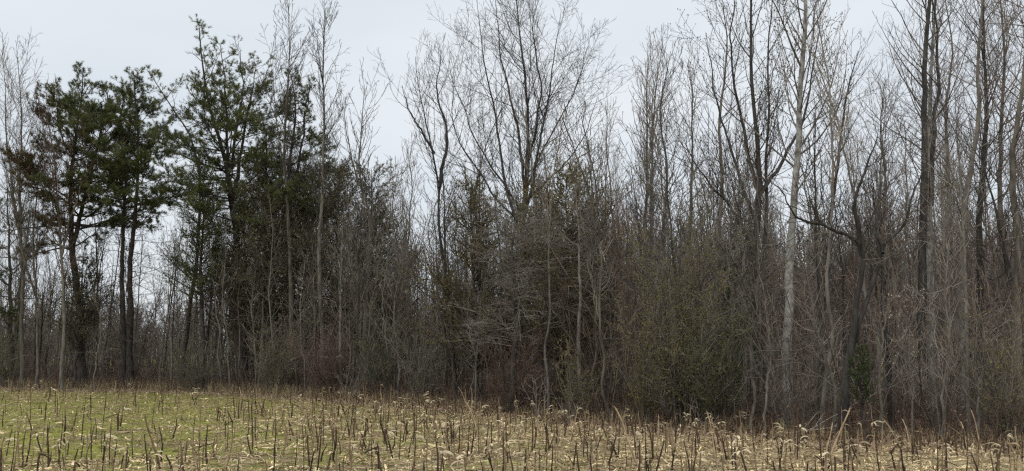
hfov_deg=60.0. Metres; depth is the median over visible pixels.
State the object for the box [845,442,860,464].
corn stalk
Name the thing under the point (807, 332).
sapling
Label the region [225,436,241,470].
corn stalk
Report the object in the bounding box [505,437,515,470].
corn stalk
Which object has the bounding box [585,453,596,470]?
corn stalk
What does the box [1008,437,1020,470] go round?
corn stalk
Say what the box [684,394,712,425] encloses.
dead weed
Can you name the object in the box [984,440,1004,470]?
corn stalk
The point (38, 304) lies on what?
sapling
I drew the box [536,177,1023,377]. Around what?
woods
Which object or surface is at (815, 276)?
sapling
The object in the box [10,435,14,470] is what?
corn stalk
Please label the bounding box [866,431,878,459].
corn stalk
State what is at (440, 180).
leaning tree
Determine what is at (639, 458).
corn stalk
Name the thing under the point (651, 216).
bare tree
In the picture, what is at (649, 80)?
bare tree
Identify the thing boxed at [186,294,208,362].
sapling
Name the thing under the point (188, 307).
sapling
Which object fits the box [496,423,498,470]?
corn stalk
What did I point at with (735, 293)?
sapling
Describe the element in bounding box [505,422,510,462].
corn stalk
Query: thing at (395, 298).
sapling
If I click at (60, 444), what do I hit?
corn stalk
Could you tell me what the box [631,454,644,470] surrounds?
corn stalk
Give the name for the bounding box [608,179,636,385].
sapling
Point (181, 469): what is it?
corn stalk
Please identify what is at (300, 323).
sapling
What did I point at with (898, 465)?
corn stalk
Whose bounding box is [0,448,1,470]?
corn stalk
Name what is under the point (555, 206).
cedar tree
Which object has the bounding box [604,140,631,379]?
bare tree
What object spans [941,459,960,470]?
corn stalk
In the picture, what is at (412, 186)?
bare tree
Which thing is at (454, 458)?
corn stalk
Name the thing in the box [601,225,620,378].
sapling
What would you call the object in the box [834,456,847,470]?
corn stalk
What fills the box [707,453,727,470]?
corn stalk
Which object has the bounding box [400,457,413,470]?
corn stalk
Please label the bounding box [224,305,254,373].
sapling
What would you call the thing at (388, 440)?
corn stalk
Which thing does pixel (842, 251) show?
bare tree
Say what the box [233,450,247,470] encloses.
corn stalk
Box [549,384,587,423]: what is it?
dead weed
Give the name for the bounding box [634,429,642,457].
corn stalk
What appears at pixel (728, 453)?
corn stalk
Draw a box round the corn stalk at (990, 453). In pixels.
[983,449,994,470]
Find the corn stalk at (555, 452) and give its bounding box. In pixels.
[554,433,560,470]
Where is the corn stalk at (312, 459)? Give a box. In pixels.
[310,446,315,470]
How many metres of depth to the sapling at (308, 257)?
42.51 m
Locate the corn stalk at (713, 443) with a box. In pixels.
[707,412,717,470]
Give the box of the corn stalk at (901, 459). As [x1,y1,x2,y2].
[899,447,903,470]
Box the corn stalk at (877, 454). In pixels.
[875,430,883,470]
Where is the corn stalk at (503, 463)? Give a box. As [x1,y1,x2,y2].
[500,432,504,470]
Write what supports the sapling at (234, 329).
on the forest floor
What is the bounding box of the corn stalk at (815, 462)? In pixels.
[814,455,824,470]
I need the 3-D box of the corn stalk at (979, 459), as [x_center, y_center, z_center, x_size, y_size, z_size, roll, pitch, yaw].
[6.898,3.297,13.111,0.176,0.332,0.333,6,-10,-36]
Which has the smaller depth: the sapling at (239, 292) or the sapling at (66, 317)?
the sapling at (239, 292)
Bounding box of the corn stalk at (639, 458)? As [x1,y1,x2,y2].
[637,440,640,470]
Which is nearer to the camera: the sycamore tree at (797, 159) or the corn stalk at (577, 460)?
the corn stalk at (577, 460)
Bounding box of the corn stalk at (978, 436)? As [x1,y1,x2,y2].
[970,408,985,462]
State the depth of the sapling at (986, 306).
23.33 m
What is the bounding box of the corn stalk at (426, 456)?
[421,443,430,470]
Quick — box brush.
[0,130,1023,436]
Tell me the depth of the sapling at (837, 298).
30.46 m
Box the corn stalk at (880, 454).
[880,442,886,469]
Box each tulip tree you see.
[621,0,854,416]
[849,0,984,418]
[886,0,963,411]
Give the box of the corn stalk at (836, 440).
[827,408,850,463]
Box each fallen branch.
[679,385,759,426]
[799,402,874,431]
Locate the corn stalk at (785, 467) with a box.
[775,453,787,469]
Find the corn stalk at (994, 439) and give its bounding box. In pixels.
[991,427,1002,454]
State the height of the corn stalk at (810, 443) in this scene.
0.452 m
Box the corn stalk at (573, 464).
[572,440,577,468]
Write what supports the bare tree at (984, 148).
on the forest floor
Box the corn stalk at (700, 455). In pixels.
[699,451,713,470]
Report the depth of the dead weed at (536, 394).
23.86 m
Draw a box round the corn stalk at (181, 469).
[180,439,193,470]
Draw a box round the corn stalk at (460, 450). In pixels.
[456,438,471,466]
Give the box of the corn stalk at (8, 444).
[5,428,11,458]
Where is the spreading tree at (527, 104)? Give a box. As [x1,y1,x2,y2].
[405,0,644,398]
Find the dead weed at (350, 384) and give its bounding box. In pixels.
[336,365,366,399]
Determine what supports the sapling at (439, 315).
on the forest floor
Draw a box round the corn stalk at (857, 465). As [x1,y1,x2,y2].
[854,438,871,470]
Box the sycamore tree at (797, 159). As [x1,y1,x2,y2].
[692,0,860,427]
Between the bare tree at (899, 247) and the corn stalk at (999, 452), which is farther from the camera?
the bare tree at (899, 247)
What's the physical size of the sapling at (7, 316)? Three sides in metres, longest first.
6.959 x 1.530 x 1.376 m
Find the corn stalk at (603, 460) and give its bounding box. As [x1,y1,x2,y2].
[602,435,613,464]
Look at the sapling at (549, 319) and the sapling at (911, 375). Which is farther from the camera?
the sapling at (549, 319)
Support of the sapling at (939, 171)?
on the forest floor
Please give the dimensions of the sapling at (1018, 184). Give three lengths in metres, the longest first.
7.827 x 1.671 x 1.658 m
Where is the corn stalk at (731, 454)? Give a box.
[731,441,733,466]
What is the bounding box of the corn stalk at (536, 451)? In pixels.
[532,447,539,470]
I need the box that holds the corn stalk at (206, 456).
[205,443,207,465]
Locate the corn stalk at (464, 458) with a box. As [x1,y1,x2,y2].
[449,454,466,470]
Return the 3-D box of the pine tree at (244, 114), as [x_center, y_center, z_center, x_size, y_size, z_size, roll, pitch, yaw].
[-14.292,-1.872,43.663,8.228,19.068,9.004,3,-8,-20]
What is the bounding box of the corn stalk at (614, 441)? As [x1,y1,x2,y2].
[608,431,619,464]
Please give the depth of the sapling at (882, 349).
17.86 m
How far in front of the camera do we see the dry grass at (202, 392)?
38.88 m
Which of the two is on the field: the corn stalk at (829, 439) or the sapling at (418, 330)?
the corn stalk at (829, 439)
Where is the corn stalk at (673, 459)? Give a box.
[671,450,674,469]
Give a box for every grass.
[0,386,390,405]
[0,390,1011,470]
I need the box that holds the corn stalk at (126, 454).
[111,445,128,468]
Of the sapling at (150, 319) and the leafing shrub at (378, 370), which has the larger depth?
the sapling at (150, 319)
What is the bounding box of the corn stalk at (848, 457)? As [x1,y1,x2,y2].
[847,442,849,469]
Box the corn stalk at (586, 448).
[581,437,588,462]
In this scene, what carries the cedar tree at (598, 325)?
on the forest floor
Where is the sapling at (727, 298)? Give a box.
[711,260,761,419]
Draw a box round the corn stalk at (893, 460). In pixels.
[890,448,896,470]
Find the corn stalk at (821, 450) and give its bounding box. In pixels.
[818,420,822,468]
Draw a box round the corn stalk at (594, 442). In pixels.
[591,441,596,469]
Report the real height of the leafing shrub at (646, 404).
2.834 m
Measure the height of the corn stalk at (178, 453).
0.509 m
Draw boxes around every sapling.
[0,272,31,365]
[1,262,13,349]
[7,275,27,374]
[15,313,33,364]
[24,313,43,368]
[32,271,45,327]
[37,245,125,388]
[39,250,65,356]
[43,235,61,385]
[54,288,75,356]
[65,233,84,385]
[75,210,91,355]
[83,261,104,351]
[85,287,118,390]
[101,278,118,376]
[101,283,118,369]
[110,325,126,371]
[134,252,171,373]
[136,276,166,374]
[139,322,154,370]
[148,241,192,389]
[170,243,183,366]
[171,232,199,387]
[171,271,194,362]
[174,308,185,363]
[175,248,208,358]
[186,219,205,388]
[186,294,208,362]
[193,267,216,342]
[196,194,221,386]
[200,188,242,388]
[203,243,223,382]
[206,278,228,371]
[212,247,229,384]
[218,246,262,389]
[221,198,249,379]
[221,243,248,387]
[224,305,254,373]
[226,274,246,382]
[227,250,271,391]
[242,176,301,385]
[246,295,260,385]
[284,248,312,394]
[294,217,339,387]
[299,214,323,376]
[299,225,335,390]
[309,174,367,369]
[312,176,330,375]
[319,222,372,390]
[320,232,350,394]
[331,208,376,398]
[331,250,358,386]
[332,226,350,394]
[340,214,386,385]
[351,234,388,380]
[359,201,410,383]
[367,262,392,394]
[376,227,413,395]
[379,243,408,380]
[383,277,418,374]
[385,191,427,396]
[387,255,430,377]
[392,179,412,381]
[392,264,413,344]
[398,190,450,373]
[398,234,413,395]
[399,170,469,400]
[402,214,425,365]
[407,244,429,364]
[408,293,431,379]
[412,209,431,347]
[412,239,429,367]
[426,219,454,359]
[426,257,440,371]
[438,212,511,405]
[449,260,488,407]
[459,287,472,396]
[468,259,494,400]
[497,209,544,400]
[499,150,540,396]
[509,73,551,407]
[528,91,573,411]
[544,101,624,422]
[549,263,593,411]
[559,100,623,416]
[581,209,635,410]
[590,90,639,381]
[591,229,650,380]
[592,202,626,400]
[593,278,611,350]
[599,202,648,417]
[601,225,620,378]
[604,215,626,361]
[607,271,638,406]
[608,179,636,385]
[615,249,655,418]
[618,211,645,386]
[620,188,665,368]
[621,216,660,388]
[622,174,696,420]
[629,71,664,390]
[629,168,717,417]
[629,200,661,281]
[630,213,677,413]
[630,245,675,357]
[637,95,682,420]
[637,276,678,349]
[655,232,694,334]
[669,208,717,350]
[674,183,762,393]
[675,154,732,417]
[677,156,781,422]
[677,222,743,378]
[683,157,727,364]
[700,149,730,355]
[701,132,765,422]
[702,192,751,397]
[710,107,821,428]
[715,241,743,415]
[716,240,749,412]
[736,116,764,396]
[737,223,794,430]
[738,262,751,388]
[742,191,767,369]
[746,148,787,337]
[750,145,785,369]
[759,252,799,381]
[766,317,782,387]
[770,131,855,408]
[775,263,811,401]
[777,196,843,434]
[785,132,832,405]
[792,289,812,393]
[792,300,811,401]
[793,148,867,392]
[793,290,844,427]
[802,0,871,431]
[806,39,883,413]
[830,228,869,398]
[831,243,847,365]
[832,294,850,393]
[836,247,870,362]
[848,181,903,415]
[860,228,926,433]
[861,303,875,398]
[865,184,912,400]
[871,124,976,403]
[880,289,935,429]
[885,247,917,339]
[887,276,929,433]
[889,113,929,416]
[905,221,967,437]
[908,198,936,281]
[916,205,951,410]
[926,199,1010,419]
[927,145,963,422]
[932,140,986,428]
[932,162,949,364]
[934,124,1023,336]
[934,156,973,331]
[936,157,996,402]
[936,289,953,362]
[949,274,1010,437]
[957,249,1007,380]
[959,156,1010,322]
[971,224,1023,343]
[974,206,1023,349]
[975,272,1010,400]
[983,227,1022,359]
[984,254,1009,403]
[992,135,1023,291]
[994,246,1023,311]
[999,239,1013,311]
[1004,206,1023,308]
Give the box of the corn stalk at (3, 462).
[2,452,7,470]
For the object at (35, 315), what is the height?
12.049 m
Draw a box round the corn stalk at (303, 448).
[301,421,303,470]
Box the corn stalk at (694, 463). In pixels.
[692,452,699,470]
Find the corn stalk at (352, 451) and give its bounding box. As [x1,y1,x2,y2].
[349,444,363,470]
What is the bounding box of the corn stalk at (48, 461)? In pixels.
[47,426,49,466]
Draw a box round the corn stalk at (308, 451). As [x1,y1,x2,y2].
[306,433,309,466]
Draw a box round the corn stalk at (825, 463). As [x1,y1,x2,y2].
[808,453,826,470]
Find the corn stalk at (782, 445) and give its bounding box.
[778,438,786,470]
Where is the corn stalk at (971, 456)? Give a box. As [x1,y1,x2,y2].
[971,443,978,469]
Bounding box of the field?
[0,358,1023,470]
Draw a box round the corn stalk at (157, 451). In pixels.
[150,443,169,469]
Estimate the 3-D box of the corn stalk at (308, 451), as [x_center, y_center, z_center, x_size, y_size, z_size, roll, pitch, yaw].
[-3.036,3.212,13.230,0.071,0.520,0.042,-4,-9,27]
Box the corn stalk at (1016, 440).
[1003,427,1020,455]
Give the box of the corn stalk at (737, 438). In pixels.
[727,435,739,461]
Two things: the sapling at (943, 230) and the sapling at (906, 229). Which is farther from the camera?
the sapling at (906, 229)
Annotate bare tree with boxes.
[0,30,43,387]
[0,107,64,388]
[0,202,8,343]
[0,231,38,360]
[5,201,35,331]
[18,277,41,377]
[27,275,53,359]
[57,270,73,370]
[249,203,274,380]
[250,0,317,385]
[288,121,328,299]
[298,0,354,388]
[299,134,318,378]
[313,179,367,275]
[324,58,390,388]
[328,183,394,395]
[375,155,418,396]
[382,133,429,396]
[423,189,476,383]
[434,176,475,373]
[436,175,621,412]
[444,79,517,393]
[453,227,476,332]
[465,268,517,403]
[468,206,504,392]
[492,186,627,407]
[526,180,542,403]
[531,160,554,219]
[573,187,636,313]
[585,132,638,360]
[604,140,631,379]
[612,31,673,391]
[617,232,639,322]
[619,23,687,393]
[631,136,664,401]
[637,25,702,391]
[657,38,719,401]
[678,0,764,372]
[679,185,714,385]
[700,126,762,399]
[707,88,762,312]
[711,142,785,387]
[733,187,753,380]
[759,199,779,356]
[759,216,781,316]
[766,185,789,395]
[769,237,796,347]
[774,267,802,332]
[792,25,887,367]
[793,264,816,367]
[794,255,807,377]
[794,294,812,355]
[802,228,822,374]
[804,243,836,373]
[805,233,835,306]
[820,210,854,365]
[822,270,865,344]
[827,92,870,378]
[833,244,858,336]
[834,70,908,414]
[838,234,868,401]
[840,39,939,404]
[844,196,915,368]
[848,265,887,388]
[859,132,900,354]
[863,155,907,407]
[864,200,890,322]
[871,0,993,403]
[880,250,912,403]
[886,208,910,391]
[886,226,906,339]
[887,223,910,289]
[889,163,918,383]
[889,210,914,291]
[894,0,1022,416]
[894,186,914,379]
[895,165,918,284]
[900,230,946,354]
[917,0,1023,401]
[917,220,942,377]
[921,33,989,374]
[927,90,962,363]
[932,0,1023,406]
[934,158,984,386]
[934,166,975,389]
[936,123,953,269]
[938,187,975,281]
[953,61,996,344]
[960,0,1023,419]
[968,201,999,306]
[971,0,1023,217]
[988,187,1013,358]
[991,210,1013,299]
[991,214,1013,394]
[992,148,1023,268]
[1003,166,1023,285]
[1007,133,1023,222]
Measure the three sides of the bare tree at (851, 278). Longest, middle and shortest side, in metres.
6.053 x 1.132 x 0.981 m
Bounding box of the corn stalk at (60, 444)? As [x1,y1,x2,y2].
[57,425,62,466]
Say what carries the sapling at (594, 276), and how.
on the forest floor
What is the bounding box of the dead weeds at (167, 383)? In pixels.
[0,371,1023,449]
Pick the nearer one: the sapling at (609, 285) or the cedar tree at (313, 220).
the sapling at (609, 285)
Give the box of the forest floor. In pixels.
[6,369,1022,443]
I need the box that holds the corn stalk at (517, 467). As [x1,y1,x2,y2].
[513,443,519,470]
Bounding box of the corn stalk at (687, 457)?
[683,441,690,470]
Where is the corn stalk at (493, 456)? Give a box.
[486,446,501,470]
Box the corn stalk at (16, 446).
[13,418,22,470]
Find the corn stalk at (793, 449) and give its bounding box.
[785,439,796,465]
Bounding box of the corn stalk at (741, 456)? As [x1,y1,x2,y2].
[732,446,750,470]
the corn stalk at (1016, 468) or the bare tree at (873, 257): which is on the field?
the corn stalk at (1016, 468)
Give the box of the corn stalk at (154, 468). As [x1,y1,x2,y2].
[144,453,162,470]
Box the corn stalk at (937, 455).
[933,433,938,470]
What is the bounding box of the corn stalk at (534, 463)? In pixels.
[524,455,536,470]
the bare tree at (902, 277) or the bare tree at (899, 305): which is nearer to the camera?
the bare tree at (899, 305)
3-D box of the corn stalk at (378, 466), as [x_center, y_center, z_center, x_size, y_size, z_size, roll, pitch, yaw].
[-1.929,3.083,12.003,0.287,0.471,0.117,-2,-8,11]
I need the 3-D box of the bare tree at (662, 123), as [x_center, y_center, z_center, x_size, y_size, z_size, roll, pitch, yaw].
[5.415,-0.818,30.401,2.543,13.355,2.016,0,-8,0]
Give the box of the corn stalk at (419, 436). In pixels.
[414,427,424,468]
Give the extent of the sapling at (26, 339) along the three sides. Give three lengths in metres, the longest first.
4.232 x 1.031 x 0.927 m
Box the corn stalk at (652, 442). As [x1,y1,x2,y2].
[652,427,653,458]
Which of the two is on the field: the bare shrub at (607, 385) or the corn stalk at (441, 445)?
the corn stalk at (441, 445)
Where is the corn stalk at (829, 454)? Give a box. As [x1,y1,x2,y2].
[816,451,832,470]
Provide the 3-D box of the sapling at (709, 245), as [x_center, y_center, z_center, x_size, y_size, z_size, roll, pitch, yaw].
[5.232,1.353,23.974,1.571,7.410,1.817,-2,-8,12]
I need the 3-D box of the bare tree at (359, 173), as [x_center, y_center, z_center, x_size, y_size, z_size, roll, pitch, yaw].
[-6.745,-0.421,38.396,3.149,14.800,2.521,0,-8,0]
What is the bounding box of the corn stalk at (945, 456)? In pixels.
[939,447,950,468]
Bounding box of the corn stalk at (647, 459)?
[641,452,650,470]
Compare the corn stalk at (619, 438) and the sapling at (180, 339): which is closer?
the corn stalk at (619, 438)
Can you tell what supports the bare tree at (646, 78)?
on the forest floor
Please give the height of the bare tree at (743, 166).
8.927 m
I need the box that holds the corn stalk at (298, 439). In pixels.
[294,437,301,468]
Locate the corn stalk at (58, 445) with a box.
[52,442,60,469]
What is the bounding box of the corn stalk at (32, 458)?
[29,448,41,470]
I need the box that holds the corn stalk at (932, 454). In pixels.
[928,442,936,467]
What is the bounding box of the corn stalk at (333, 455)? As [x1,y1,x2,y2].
[332,426,336,460]
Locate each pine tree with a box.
[0,60,155,387]
[0,184,59,384]
[43,67,206,388]
[132,13,313,390]
[139,64,234,387]
[198,124,313,385]
[227,67,350,382]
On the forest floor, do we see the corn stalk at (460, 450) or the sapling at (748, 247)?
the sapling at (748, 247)
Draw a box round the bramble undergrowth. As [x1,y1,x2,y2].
[0,355,1023,444]
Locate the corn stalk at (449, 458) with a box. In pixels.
[446,448,457,470]
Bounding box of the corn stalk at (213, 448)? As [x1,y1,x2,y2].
[206,423,223,470]
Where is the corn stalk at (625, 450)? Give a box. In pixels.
[620,433,626,465]
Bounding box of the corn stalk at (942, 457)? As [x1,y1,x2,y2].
[941,443,945,470]
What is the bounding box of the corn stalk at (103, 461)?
[91,456,105,470]
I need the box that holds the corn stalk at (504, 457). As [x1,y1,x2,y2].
[496,447,509,470]
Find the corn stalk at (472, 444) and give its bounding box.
[470,430,473,458]
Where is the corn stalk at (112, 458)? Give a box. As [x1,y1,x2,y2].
[111,453,121,470]
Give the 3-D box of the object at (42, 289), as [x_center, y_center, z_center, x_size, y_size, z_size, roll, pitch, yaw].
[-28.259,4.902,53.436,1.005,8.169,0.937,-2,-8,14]
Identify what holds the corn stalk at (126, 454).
on the field
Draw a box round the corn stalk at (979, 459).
[972,450,989,466]
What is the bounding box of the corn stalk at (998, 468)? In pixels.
[995,451,1014,470]
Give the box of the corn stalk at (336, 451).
[324,447,337,470]
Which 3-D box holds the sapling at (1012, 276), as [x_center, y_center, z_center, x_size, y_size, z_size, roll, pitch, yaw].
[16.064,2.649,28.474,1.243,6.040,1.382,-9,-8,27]
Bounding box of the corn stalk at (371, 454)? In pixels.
[371,430,372,470]
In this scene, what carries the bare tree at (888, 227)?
on the forest floor
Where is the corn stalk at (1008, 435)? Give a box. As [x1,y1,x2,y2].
[1006,433,1015,461]
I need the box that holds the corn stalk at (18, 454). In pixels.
[6,438,29,464]
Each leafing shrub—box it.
[0,316,26,387]
[151,338,237,391]
[248,296,319,392]
[343,284,423,397]
[366,287,454,401]
[552,334,602,419]
[591,194,776,427]
[606,310,675,423]
[666,269,772,426]
[923,274,1023,441]
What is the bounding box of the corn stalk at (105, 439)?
[102,433,118,464]
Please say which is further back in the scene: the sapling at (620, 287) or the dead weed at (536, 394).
the sapling at (620, 287)
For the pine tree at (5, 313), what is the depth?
47.95 m
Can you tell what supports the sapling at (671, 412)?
on the forest floor
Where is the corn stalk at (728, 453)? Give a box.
[724,435,732,460]
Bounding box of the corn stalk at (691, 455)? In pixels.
[691,435,692,470]
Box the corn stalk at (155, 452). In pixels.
[144,414,160,468]
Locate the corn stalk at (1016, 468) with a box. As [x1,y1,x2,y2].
[1007,454,1017,470]
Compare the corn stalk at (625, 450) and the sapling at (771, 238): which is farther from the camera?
the sapling at (771, 238)
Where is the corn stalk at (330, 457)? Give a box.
[327,451,332,469]
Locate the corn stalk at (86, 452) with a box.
[78,442,90,461]
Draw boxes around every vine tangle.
[0,68,1023,422]
[0,124,1023,417]
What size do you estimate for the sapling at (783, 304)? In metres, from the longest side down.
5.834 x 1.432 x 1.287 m
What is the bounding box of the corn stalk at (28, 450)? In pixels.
[24,433,30,466]
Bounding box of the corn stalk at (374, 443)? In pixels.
[369,422,379,465]
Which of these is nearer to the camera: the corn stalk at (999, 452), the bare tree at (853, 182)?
the corn stalk at (999, 452)
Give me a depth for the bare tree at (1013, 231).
35.25 m
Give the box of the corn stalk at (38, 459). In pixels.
[36,452,50,470]
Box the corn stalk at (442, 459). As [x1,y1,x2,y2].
[440,450,443,470]
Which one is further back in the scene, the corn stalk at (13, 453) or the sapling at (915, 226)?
the sapling at (915, 226)
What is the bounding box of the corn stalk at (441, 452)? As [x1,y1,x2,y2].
[435,439,453,470]
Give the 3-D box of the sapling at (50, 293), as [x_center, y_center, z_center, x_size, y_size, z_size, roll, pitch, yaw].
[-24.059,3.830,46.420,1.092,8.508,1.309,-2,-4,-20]
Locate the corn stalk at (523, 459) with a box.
[511,449,526,470]
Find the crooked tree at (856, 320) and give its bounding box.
[758,122,946,438]
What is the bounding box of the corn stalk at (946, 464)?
[945,442,947,470]
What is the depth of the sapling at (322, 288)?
38.96 m
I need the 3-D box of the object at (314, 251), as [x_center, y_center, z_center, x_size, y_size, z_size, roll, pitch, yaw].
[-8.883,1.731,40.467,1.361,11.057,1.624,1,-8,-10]
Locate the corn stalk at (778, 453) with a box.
[773,433,781,470]
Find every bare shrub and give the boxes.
[283,309,380,394]
[470,319,580,414]
[563,294,644,414]
[728,279,864,429]
[884,283,1023,435]
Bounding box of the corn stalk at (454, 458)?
[443,436,456,464]
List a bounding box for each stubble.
[0,375,1019,458]
[4,380,881,450]
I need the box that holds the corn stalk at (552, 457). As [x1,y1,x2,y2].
[551,442,554,470]
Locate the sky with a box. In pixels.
[0,0,1023,357]
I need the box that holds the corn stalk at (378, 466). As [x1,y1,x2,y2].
[364,446,379,470]
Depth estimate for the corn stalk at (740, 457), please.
12.85 m
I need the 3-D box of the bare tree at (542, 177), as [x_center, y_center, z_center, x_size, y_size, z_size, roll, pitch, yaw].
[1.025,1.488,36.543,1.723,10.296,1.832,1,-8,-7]
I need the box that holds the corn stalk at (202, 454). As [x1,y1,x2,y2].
[196,444,203,466]
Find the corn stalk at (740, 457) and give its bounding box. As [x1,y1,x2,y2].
[738,445,749,469]
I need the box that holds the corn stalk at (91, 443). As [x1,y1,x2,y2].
[90,423,91,462]
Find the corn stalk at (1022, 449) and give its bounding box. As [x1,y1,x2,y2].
[1020,430,1022,461]
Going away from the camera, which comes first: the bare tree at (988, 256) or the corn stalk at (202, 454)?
the corn stalk at (202, 454)
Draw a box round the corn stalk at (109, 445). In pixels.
[109,422,111,465]
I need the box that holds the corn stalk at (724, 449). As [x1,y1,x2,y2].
[721,436,727,460]
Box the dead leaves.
[1,365,1023,450]
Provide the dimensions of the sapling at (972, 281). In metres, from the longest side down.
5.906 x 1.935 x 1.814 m
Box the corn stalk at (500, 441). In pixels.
[493,412,509,468]
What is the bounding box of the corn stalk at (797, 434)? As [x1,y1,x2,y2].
[793,408,798,459]
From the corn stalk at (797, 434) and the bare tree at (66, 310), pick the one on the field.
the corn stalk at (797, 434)
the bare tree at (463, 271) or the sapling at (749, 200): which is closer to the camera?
the sapling at (749, 200)
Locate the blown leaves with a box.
[0,387,1023,458]
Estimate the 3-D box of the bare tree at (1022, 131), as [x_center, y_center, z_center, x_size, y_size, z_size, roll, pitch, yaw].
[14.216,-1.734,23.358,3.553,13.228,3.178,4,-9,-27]
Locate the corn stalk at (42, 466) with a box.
[32,420,49,470]
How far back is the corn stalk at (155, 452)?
12.40 m
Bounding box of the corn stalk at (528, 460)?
[525,448,534,470]
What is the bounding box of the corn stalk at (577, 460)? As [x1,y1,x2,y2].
[576,449,579,470]
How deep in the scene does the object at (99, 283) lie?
52.45 m
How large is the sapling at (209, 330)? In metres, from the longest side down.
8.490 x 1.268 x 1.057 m
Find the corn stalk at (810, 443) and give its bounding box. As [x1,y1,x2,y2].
[800,436,813,462]
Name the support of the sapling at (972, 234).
on the forest floor
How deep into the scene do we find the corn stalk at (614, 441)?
13.35 m
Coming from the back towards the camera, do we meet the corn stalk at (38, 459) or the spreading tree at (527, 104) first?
the spreading tree at (527, 104)
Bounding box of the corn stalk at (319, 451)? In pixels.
[315,429,321,469]
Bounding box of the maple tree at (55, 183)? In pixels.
[20,73,126,388]
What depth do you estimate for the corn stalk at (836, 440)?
12.45 m
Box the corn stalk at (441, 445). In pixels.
[439,435,448,461]
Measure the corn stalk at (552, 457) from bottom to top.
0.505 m
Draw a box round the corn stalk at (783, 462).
[775,439,798,466]
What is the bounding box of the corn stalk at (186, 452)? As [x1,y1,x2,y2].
[183,440,193,461]
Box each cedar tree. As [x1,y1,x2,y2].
[140,143,273,388]
[164,167,282,376]
[182,133,344,389]
[221,157,362,386]
[263,146,400,389]
[275,155,437,352]
[346,203,428,365]
[388,153,585,404]
[404,250,471,393]
[437,179,566,376]
[459,135,652,407]
[551,228,627,402]
[836,341,889,441]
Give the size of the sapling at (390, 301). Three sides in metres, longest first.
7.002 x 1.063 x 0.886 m
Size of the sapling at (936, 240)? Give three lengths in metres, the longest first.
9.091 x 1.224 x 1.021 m
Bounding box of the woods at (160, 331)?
[0,288,634,368]
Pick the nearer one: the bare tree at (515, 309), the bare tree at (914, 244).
the bare tree at (515, 309)
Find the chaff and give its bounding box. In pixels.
[4,391,1019,470]
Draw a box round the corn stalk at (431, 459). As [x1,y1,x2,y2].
[426,450,439,470]
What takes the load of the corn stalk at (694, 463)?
on the field
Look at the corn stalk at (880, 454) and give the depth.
11.94 m
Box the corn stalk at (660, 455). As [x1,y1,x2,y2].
[656,437,666,470]
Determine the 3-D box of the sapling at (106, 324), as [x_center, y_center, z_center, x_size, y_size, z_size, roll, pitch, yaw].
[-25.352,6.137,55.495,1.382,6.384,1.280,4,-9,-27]
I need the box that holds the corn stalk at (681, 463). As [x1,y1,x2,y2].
[677,454,693,470]
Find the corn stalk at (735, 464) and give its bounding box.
[734,444,740,470]
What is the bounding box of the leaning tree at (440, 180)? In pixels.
[371,31,469,403]
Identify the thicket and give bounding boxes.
[0,256,1023,441]
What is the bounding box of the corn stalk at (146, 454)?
[144,435,147,470]
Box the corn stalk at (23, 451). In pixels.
[22,434,24,465]
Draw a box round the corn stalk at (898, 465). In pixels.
[885,455,901,470]
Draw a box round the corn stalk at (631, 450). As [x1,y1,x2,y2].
[614,406,637,467]
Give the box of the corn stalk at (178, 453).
[170,441,182,470]
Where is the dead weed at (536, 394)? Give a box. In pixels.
[516,369,551,416]
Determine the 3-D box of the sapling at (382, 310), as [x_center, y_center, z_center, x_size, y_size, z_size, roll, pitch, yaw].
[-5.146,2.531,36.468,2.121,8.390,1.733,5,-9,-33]
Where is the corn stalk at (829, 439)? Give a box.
[824,423,832,459]
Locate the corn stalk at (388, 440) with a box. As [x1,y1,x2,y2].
[384,428,398,459]
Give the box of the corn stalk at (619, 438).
[618,420,619,454]
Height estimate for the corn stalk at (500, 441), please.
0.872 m

